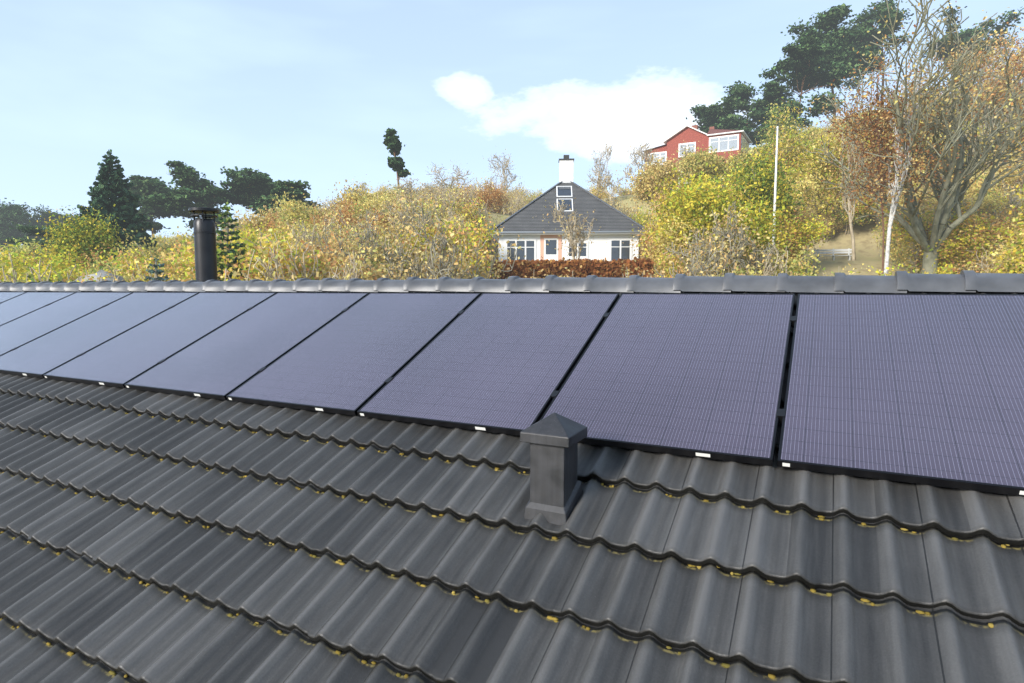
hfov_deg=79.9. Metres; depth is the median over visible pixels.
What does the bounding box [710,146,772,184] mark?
bush
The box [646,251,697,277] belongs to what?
shrub
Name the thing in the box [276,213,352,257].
shrub
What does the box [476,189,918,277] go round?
ground
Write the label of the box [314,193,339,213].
shrub
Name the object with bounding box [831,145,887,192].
shrub
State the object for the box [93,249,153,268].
shrub
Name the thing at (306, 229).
shrub
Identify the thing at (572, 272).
shrub
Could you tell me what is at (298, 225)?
shrub
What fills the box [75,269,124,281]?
rock
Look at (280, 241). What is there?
shrub
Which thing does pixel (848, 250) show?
bench
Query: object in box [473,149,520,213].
bare tree
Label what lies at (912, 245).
shrub
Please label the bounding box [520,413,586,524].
roof vent
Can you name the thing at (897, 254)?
shrub
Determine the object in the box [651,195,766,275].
shrub
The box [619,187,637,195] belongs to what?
shrub
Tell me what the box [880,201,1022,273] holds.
shrub
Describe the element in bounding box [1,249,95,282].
shrub
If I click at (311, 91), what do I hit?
sky
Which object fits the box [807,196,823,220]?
shrub
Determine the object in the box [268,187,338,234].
bush
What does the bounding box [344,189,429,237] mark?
shrub
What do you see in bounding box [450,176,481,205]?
shrub
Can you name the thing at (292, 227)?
shrub
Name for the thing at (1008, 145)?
shrub
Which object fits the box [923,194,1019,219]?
shrub
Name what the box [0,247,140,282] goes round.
shrub
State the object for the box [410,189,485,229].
shrub
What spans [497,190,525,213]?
shrub
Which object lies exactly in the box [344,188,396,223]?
shrub
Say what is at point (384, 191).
shrub
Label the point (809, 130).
shrub
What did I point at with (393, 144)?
pine
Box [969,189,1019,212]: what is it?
shrub
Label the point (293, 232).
shrub
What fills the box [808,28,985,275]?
birch
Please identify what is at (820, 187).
shrub
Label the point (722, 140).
red house
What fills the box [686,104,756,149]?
pine
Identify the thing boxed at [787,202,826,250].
shrub
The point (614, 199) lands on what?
shrub
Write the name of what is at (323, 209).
shrub
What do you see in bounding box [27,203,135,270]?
bush
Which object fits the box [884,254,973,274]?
shrub
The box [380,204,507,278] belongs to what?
shrub
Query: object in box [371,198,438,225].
shrub
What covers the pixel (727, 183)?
shrub
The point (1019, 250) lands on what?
bush
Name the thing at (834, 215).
shrub
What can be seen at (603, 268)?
beech hedge
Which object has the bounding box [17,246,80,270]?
shrub
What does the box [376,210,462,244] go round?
shrub
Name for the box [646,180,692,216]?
shrub
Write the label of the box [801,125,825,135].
shrub
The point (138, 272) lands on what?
shrub
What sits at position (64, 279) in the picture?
shrub
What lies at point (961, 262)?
shrub
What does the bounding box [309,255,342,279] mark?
shrub
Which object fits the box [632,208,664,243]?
shrub
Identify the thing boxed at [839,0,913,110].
pine
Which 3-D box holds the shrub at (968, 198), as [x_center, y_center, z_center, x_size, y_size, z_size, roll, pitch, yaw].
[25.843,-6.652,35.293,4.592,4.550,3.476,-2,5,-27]
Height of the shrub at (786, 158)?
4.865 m
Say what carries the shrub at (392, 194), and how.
on the ground
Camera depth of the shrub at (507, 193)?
52.97 m
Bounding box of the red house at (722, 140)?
[643,125,751,189]
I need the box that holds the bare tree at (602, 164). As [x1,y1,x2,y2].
[588,141,612,189]
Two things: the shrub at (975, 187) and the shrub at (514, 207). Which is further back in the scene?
the shrub at (514, 207)
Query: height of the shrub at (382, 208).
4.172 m
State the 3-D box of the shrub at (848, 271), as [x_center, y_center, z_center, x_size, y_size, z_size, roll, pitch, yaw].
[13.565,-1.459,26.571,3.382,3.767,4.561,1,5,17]
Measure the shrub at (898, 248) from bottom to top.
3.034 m
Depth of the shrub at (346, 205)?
38.47 m
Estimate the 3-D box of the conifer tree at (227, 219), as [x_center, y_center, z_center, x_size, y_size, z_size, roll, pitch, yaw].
[-10.263,-1.149,22.319,3.318,7.844,3.533,1,5,12]
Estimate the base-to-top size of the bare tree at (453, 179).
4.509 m
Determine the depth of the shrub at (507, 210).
64.52 m
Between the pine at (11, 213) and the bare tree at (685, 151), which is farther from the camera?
the pine at (11, 213)
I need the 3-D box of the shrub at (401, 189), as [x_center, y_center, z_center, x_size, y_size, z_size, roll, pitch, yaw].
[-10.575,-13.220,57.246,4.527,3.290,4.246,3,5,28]
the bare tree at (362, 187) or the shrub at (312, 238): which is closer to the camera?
the shrub at (312, 238)
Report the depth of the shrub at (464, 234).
32.48 m
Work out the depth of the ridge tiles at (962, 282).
4.72 m
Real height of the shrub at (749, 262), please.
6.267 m
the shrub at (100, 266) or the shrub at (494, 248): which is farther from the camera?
the shrub at (494, 248)
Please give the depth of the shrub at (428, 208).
39.27 m
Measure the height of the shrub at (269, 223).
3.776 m
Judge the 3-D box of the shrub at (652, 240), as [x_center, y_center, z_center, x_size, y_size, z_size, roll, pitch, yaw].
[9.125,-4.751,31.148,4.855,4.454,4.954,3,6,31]
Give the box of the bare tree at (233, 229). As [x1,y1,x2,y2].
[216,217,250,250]
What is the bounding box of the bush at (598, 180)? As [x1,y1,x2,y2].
[587,169,625,202]
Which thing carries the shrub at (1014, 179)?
on the ground
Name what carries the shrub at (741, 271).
on the ground
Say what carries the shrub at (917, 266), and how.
on the ground
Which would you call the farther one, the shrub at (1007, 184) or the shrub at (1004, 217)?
the shrub at (1007, 184)
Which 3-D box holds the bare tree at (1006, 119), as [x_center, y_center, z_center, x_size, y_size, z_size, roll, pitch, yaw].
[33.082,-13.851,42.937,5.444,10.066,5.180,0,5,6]
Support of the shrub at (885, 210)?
on the ground
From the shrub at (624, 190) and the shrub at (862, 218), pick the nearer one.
the shrub at (862, 218)
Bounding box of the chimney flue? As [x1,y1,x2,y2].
[188,207,218,281]
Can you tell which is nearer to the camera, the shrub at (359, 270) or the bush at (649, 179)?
the shrub at (359, 270)
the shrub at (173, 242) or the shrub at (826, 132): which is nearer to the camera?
the shrub at (173, 242)
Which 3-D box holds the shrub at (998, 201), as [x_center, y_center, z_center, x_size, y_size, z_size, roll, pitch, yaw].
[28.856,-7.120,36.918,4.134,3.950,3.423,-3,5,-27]
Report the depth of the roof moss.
2.54 m
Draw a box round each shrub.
[0,239,97,280]
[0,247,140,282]
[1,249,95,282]
[1,250,70,277]
[4,268,86,282]
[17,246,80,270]
[36,254,133,280]
[52,267,77,282]
[62,253,141,276]
[66,242,140,274]
[68,264,194,282]
[71,255,146,279]
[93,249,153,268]
[99,258,224,281]
[100,242,194,281]
[108,246,221,281]
[131,267,222,281]
[150,234,174,246]
[157,226,379,281]
[158,232,180,250]
[168,239,194,262]
[219,246,318,280]
[222,220,275,253]
[232,226,380,280]
[232,242,314,280]
[247,231,334,258]
[255,215,342,249]
[255,227,335,250]
[258,208,282,237]
[260,215,297,237]
[274,233,324,255]
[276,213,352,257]
[276,217,328,238]
[277,219,303,235]
[286,218,345,245]
[290,221,400,279]
[290,223,350,242]
[300,216,349,254]
[304,191,340,218]
[306,209,344,230]
[307,205,414,278]
[309,201,365,235]
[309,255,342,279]
[312,234,408,278]
[313,205,345,223]
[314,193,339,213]
[315,247,403,279]
[321,218,434,253]
[325,205,412,252]
[326,247,389,279]
[328,229,439,274]
[330,194,360,224]
[330,236,418,273]
[335,216,404,257]
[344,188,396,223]
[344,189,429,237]
[344,232,429,258]
[351,194,394,223]
[354,190,407,212]
[355,178,427,228]
[358,197,420,226]
[359,256,479,279]
[361,236,478,279]
[362,197,525,279]
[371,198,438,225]
[374,183,394,196]
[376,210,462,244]
[379,200,454,234]
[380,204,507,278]
[381,190,468,245]
[382,189,413,203]
[386,193,461,255]
[392,184,418,197]
[401,247,448,275]
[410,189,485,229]
[412,181,455,200]
[417,183,466,211]
[417,184,470,220]
[419,201,435,216]
[427,204,467,231]
[439,185,463,210]
[442,214,478,257]
[445,212,474,237]
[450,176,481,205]
[450,195,479,230]
[455,177,502,227]
[466,225,493,250]
[467,178,508,212]
[472,212,505,259]
[477,181,509,213]
[494,196,524,213]
[495,187,523,214]
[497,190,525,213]
[503,194,527,214]
[509,262,576,278]
[519,186,542,204]
[525,188,541,203]
[544,265,601,276]
[586,186,640,214]
[587,184,608,198]
[612,197,643,217]
[614,183,634,196]
[616,234,742,277]
[618,199,655,223]
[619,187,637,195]
[629,207,670,239]
[629,220,734,265]
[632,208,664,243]
[638,173,745,244]
[638,243,656,268]
[641,214,714,266]
[642,201,734,277]
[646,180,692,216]
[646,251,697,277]
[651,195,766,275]
[653,243,762,277]
[683,203,787,276]
[689,238,820,275]
[702,172,732,188]
[705,259,772,276]
[728,244,816,275]
[739,260,827,275]
[743,205,834,258]
[766,212,834,258]
[767,143,799,175]
[779,171,827,253]
[779,235,805,273]
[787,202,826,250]
[787,266,834,275]
[795,169,841,217]
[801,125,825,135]
[801,263,870,275]
[802,126,821,141]
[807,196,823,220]
[810,123,841,141]
[812,208,846,241]
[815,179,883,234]
[818,194,848,238]
[822,203,873,225]
[825,116,853,132]
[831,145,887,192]
[840,171,890,228]
[841,110,874,134]
[850,264,926,275]
[860,134,900,161]
[868,173,940,220]
[870,198,933,261]
[871,191,932,229]
[871,209,957,268]
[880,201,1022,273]
[880,223,921,273]
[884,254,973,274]
[889,236,944,273]
[891,184,995,224]
[891,212,948,273]
[892,198,1015,273]
[912,130,991,186]
[913,160,1002,196]
[922,255,1019,273]
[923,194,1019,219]
[928,175,1004,201]
[928,192,1004,218]
[934,262,959,273]
[939,221,1013,273]
[947,232,1016,272]
[951,174,995,198]
[953,243,1011,272]
[964,191,1023,217]
[964,192,1010,221]
[968,228,1021,268]
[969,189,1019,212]
[970,212,1022,269]
[974,171,1015,193]
[977,122,1023,164]
[979,260,1008,271]
[980,201,1023,260]
[981,161,1023,202]
[981,238,1019,272]
[988,183,1023,221]
[992,160,1023,195]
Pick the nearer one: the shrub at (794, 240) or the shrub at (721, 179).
the shrub at (794, 240)
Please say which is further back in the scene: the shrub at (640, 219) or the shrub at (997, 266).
the shrub at (640, 219)
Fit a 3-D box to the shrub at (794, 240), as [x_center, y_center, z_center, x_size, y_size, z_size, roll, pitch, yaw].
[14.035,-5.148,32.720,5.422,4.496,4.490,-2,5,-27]
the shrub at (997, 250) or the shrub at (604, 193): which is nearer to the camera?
the shrub at (997, 250)
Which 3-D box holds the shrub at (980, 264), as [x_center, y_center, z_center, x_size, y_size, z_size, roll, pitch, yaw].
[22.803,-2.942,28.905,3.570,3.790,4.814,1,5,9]
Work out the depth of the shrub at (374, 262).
25.06 m
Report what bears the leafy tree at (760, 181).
on the ground
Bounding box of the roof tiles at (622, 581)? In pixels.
[0,291,1023,682]
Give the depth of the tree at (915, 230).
27.54 m
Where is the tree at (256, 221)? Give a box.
[222,205,286,238]
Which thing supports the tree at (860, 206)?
on the ground
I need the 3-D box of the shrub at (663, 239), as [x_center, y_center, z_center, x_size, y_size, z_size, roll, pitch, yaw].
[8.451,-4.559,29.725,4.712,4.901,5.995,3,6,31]
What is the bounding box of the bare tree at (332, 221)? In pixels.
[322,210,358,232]
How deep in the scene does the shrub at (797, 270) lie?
27.01 m
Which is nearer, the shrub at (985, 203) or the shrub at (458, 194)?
the shrub at (985, 203)
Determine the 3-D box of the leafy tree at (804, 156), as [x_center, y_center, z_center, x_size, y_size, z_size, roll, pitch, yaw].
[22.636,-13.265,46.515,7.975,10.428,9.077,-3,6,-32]
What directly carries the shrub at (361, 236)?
on the ground
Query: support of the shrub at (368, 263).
on the ground
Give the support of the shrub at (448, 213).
on the ground
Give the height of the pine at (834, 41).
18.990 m
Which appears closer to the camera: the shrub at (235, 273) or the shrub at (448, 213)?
the shrub at (235, 273)
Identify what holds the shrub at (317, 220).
on the ground
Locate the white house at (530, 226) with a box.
[489,155,648,261]
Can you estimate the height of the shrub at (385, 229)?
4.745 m
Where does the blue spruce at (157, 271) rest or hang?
on the ground
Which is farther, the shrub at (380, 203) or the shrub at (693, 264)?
the shrub at (380, 203)
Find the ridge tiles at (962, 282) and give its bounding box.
[0,270,1023,294]
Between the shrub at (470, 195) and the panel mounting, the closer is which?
the panel mounting
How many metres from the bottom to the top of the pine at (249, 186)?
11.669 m
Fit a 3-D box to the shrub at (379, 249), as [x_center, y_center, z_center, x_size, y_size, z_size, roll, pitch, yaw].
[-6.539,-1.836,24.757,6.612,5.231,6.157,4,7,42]
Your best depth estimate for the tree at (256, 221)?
43.76 m
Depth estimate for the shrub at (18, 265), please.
28.92 m
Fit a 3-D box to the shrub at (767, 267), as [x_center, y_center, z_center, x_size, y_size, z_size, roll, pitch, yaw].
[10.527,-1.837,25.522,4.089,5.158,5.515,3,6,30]
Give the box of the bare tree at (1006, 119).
[938,85,1021,176]
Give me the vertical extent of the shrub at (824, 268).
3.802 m
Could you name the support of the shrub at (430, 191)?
on the ground
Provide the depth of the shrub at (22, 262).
33.63 m
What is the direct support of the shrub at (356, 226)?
on the ground
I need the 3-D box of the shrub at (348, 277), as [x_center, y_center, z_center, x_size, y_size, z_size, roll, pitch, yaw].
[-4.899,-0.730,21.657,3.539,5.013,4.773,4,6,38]
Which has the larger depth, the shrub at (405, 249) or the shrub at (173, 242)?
the shrub at (173, 242)
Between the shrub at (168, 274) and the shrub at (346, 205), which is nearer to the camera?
the shrub at (168, 274)
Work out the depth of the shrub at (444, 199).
38.83 m
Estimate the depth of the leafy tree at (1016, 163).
38.87 m
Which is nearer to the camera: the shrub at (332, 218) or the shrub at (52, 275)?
the shrub at (52, 275)
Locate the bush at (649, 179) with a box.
[625,153,691,201]
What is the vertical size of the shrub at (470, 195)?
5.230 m
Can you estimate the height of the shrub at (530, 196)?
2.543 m
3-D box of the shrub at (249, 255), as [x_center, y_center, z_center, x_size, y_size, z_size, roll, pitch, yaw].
[-8.597,-1.259,22.211,6.071,5.913,7.330,4,6,38]
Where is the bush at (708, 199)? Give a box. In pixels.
[629,153,812,275]
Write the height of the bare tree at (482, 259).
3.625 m
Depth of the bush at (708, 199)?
28.00 m
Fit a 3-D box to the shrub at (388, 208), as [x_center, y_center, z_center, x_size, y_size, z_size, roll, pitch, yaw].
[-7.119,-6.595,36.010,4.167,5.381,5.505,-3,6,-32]
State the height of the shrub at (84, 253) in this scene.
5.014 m
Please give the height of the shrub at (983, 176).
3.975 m
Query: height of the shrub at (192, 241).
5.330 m
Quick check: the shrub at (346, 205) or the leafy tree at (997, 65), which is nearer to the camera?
the shrub at (346, 205)
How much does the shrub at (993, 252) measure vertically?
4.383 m
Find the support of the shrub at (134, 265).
on the ground
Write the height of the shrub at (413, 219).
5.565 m
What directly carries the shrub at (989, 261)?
on the ground
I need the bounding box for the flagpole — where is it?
[772,126,778,245]
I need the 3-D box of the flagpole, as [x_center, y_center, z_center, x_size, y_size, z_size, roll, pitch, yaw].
[13.101,-6.093,30.483,0.175,9.076,0.143,2,5,27]
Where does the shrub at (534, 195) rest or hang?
on the ground
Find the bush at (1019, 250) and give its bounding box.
[972,184,1023,273]
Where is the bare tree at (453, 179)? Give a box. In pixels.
[426,160,473,204]
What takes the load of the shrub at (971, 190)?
on the ground
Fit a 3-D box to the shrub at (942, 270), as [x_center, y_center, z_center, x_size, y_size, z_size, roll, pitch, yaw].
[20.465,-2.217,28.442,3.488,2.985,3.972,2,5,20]
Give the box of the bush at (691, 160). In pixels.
[671,145,733,187]
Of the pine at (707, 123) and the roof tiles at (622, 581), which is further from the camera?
the pine at (707, 123)
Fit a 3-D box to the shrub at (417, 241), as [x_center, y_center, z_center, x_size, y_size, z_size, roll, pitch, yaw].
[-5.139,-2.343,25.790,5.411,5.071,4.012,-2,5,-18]
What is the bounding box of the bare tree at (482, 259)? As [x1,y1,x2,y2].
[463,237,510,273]
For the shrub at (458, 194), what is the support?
on the ground
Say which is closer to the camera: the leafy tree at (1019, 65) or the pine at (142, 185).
the leafy tree at (1019, 65)
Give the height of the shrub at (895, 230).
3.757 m
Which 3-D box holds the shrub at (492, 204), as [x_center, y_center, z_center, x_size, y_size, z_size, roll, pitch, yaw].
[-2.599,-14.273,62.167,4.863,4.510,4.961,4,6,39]
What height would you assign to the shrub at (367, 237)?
6.186 m
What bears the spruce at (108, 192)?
on the ground
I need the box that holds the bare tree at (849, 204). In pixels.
[827,111,882,260]
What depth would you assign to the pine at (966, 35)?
94.09 m
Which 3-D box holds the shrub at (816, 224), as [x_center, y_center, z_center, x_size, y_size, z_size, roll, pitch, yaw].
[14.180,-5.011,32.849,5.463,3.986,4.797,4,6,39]
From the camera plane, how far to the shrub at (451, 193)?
47.89 m
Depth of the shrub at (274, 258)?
20.13 m
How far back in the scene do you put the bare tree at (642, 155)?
54.01 m
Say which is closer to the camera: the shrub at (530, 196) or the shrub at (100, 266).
the shrub at (100, 266)
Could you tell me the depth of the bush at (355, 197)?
42.91 m
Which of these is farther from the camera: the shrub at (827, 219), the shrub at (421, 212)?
the shrub at (827, 219)
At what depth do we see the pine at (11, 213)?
106.91 m
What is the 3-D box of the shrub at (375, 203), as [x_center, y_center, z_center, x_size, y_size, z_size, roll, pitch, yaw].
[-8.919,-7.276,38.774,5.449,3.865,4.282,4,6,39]
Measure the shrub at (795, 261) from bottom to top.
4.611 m
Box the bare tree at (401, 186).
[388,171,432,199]
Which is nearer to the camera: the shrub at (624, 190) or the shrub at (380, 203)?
the shrub at (380, 203)
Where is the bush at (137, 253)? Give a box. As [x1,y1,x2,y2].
[97,228,181,269]
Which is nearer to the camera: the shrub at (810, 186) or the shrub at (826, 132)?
the shrub at (810, 186)
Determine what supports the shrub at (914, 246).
on the ground
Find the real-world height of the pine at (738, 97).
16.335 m
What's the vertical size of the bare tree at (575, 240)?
4.382 m
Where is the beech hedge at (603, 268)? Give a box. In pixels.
[469,256,653,278]
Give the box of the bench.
[814,248,851,259]
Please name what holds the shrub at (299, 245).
on the ground
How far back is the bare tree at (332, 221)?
36.20 m
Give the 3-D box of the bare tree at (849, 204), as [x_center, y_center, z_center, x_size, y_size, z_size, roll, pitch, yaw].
[19.865,-9.008,35.857,3.489,8.601,3.297,-4,6,-37]
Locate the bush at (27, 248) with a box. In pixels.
[0,237,54,259]
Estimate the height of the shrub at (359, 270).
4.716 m
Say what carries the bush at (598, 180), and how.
on the ground
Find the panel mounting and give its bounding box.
[0,302,796,425]
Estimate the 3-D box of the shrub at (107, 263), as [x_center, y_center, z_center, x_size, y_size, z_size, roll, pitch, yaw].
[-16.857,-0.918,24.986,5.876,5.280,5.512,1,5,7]
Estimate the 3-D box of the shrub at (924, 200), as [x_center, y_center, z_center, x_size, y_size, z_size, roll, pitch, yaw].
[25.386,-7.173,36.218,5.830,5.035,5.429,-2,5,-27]
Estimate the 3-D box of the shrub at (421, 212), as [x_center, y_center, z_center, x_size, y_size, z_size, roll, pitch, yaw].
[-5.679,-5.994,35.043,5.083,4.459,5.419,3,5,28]
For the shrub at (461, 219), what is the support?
on the ground
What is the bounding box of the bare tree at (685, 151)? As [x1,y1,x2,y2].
[671,140,698,189]
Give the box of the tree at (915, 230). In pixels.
[790,0,1023,273]
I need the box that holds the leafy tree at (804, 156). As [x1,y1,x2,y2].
[731,97,867,227]
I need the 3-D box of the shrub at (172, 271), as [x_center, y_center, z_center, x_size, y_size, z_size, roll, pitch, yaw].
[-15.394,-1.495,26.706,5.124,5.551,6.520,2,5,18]
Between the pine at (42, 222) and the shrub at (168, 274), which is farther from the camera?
the pine at (42, 222)
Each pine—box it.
[0,198,57,249]
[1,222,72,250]
[26,209,80,239]
[122,175,176,238]
[139,160,234,228]
[220,166,310,215]
[249,180,321,216]
[383,128,410,185]
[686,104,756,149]
[696,80,806,144]
[752,33,871,128]
[781,3,882,126]
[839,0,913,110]
[919,5,1023,91]
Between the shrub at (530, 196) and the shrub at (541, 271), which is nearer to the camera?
the shrub at (541, 271)
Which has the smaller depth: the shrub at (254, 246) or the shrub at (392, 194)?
the shrub at (254, 246)
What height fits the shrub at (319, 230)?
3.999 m
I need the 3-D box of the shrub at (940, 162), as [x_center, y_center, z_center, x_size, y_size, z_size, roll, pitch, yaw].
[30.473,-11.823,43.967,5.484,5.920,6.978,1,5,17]
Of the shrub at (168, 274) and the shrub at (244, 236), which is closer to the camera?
the shrub at (168, 274)
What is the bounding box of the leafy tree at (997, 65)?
[947,39,1023,88]
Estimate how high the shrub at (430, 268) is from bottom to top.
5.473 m
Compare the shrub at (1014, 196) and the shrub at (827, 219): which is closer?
the shrub at (1014, 196)
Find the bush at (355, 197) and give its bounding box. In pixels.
[317,180,405,215]
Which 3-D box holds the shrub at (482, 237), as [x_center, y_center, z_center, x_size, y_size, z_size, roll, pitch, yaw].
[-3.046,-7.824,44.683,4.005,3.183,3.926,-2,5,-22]
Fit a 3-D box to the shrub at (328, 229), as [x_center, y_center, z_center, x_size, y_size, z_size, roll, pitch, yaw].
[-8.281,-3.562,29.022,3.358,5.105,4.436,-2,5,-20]
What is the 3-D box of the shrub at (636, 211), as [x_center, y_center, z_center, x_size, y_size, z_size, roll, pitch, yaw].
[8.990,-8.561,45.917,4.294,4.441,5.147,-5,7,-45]
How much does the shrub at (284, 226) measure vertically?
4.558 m
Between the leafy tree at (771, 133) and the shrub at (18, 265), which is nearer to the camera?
the shrub at (18, 265)
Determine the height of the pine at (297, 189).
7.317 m
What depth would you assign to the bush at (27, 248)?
43.20 m
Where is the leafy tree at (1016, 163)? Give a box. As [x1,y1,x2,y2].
[986,100,1023,199]
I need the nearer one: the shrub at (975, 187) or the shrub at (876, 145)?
the shrub at (975, 187)
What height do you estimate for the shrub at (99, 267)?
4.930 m
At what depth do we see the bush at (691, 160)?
49.22 m
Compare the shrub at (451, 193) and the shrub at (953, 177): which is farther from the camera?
the shrub at (451, 193)
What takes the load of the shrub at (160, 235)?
on the ground
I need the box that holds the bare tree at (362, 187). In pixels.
[341,174,374,195]
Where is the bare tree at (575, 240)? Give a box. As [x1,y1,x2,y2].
[542,198,606,259]
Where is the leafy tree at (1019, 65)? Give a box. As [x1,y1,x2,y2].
[934,17,1023,130]
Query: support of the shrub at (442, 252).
on the ground
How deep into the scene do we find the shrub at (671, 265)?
27.13 m
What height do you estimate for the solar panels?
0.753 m
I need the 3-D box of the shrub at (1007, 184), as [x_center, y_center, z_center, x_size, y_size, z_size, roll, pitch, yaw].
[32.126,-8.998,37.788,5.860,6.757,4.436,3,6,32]
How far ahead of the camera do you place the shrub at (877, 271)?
23.05 m
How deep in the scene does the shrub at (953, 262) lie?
24.38 m
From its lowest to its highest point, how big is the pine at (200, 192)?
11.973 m
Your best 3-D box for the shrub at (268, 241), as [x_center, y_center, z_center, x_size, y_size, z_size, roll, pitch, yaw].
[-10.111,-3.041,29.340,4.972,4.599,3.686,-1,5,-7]
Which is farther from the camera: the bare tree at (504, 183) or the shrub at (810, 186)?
the bare tree at (504, 183)
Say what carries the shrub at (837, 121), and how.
on the ground
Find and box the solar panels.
[0,292,1023,495]
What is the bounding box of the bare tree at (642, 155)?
[623,139,655,191]
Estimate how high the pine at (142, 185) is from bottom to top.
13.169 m
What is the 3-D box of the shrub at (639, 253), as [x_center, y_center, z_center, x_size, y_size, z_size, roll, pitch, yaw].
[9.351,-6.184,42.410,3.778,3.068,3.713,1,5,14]
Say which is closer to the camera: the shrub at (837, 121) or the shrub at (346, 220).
the shrub at (346, 220)
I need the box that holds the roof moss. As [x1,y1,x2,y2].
[0,399,1009,678]
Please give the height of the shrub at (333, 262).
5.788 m
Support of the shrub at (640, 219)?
on the ground
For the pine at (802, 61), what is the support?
on the ground
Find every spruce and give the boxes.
[54,149,166,257]
[144,256,168,281]
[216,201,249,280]
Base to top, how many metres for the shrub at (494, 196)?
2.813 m
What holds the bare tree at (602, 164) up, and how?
on the ground
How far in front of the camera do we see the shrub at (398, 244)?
27.53 m
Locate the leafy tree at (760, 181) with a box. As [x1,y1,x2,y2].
[709,145,810,234]
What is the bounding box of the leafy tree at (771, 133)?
[754,98,818,156]
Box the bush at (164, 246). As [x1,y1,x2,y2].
[126,226,217,259]
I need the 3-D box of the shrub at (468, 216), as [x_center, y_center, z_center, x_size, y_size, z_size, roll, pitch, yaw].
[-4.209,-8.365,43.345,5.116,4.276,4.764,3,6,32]
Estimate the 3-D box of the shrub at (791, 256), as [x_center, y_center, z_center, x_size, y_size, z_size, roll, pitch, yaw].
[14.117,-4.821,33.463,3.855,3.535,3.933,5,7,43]
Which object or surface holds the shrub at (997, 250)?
on the ground
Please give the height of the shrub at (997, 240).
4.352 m
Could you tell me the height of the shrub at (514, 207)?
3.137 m
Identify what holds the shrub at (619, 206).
on the ground
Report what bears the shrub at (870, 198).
on the ground
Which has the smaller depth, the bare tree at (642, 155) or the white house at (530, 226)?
the white house at (530, 226)
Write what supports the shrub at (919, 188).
on the ground
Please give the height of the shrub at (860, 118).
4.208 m
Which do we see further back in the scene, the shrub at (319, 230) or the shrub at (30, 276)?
the shrub at (319, 230)
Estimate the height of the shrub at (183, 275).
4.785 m
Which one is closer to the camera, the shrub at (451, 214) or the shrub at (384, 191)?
the shrub at (451, 214)
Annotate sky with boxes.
[0,0,1023,244]
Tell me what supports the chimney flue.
on the house

